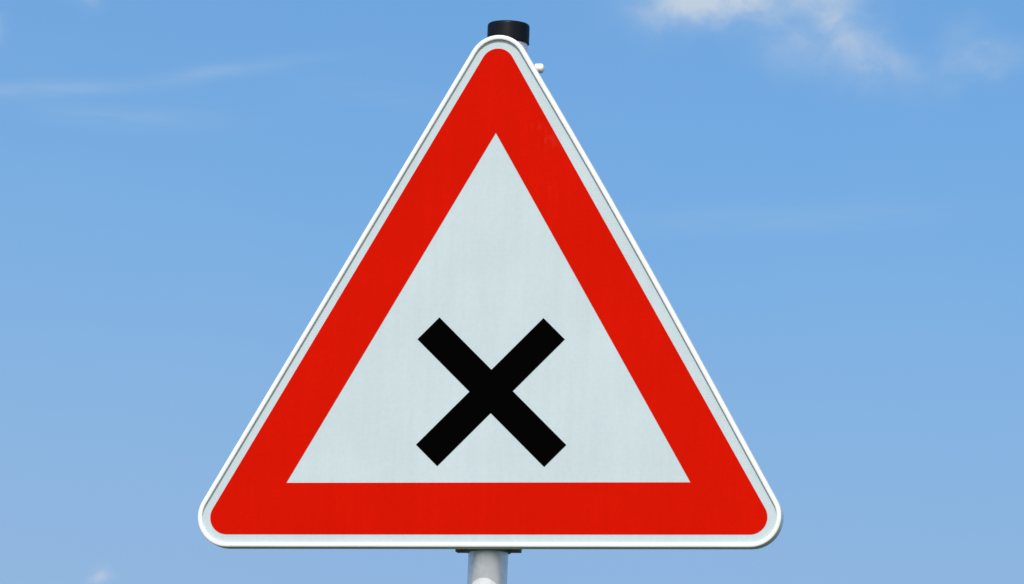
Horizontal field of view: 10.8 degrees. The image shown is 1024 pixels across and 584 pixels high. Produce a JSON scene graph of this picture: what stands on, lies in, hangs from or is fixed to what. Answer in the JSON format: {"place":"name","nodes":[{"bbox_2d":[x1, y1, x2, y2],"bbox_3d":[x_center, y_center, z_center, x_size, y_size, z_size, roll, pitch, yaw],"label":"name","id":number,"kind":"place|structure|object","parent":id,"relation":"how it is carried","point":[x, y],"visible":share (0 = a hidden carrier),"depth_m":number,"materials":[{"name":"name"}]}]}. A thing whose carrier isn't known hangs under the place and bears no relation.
{"place":"outdoors","nodes":[
{"label":"outdoors","id":0,"kind":"place"},
{"bbox_2d":[0,0,1023,583],"label":"sky","id":1,"kind":"structure","parent":0,"point":[826,197],"materials":[{"name":"blue"}]},
{"label":"ground","id":2,"kind":"structure","parent":0,"visible":0},
{"bbox_2d":[198,20,782,583],"bbox_3d":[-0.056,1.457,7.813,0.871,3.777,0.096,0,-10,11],"label":"road sign","id":3,"kind":"object","parent":2,"relation":"on","point":[492,362],"visible":1,"depth_m":8.00,"materials":[{"name":"metal"}]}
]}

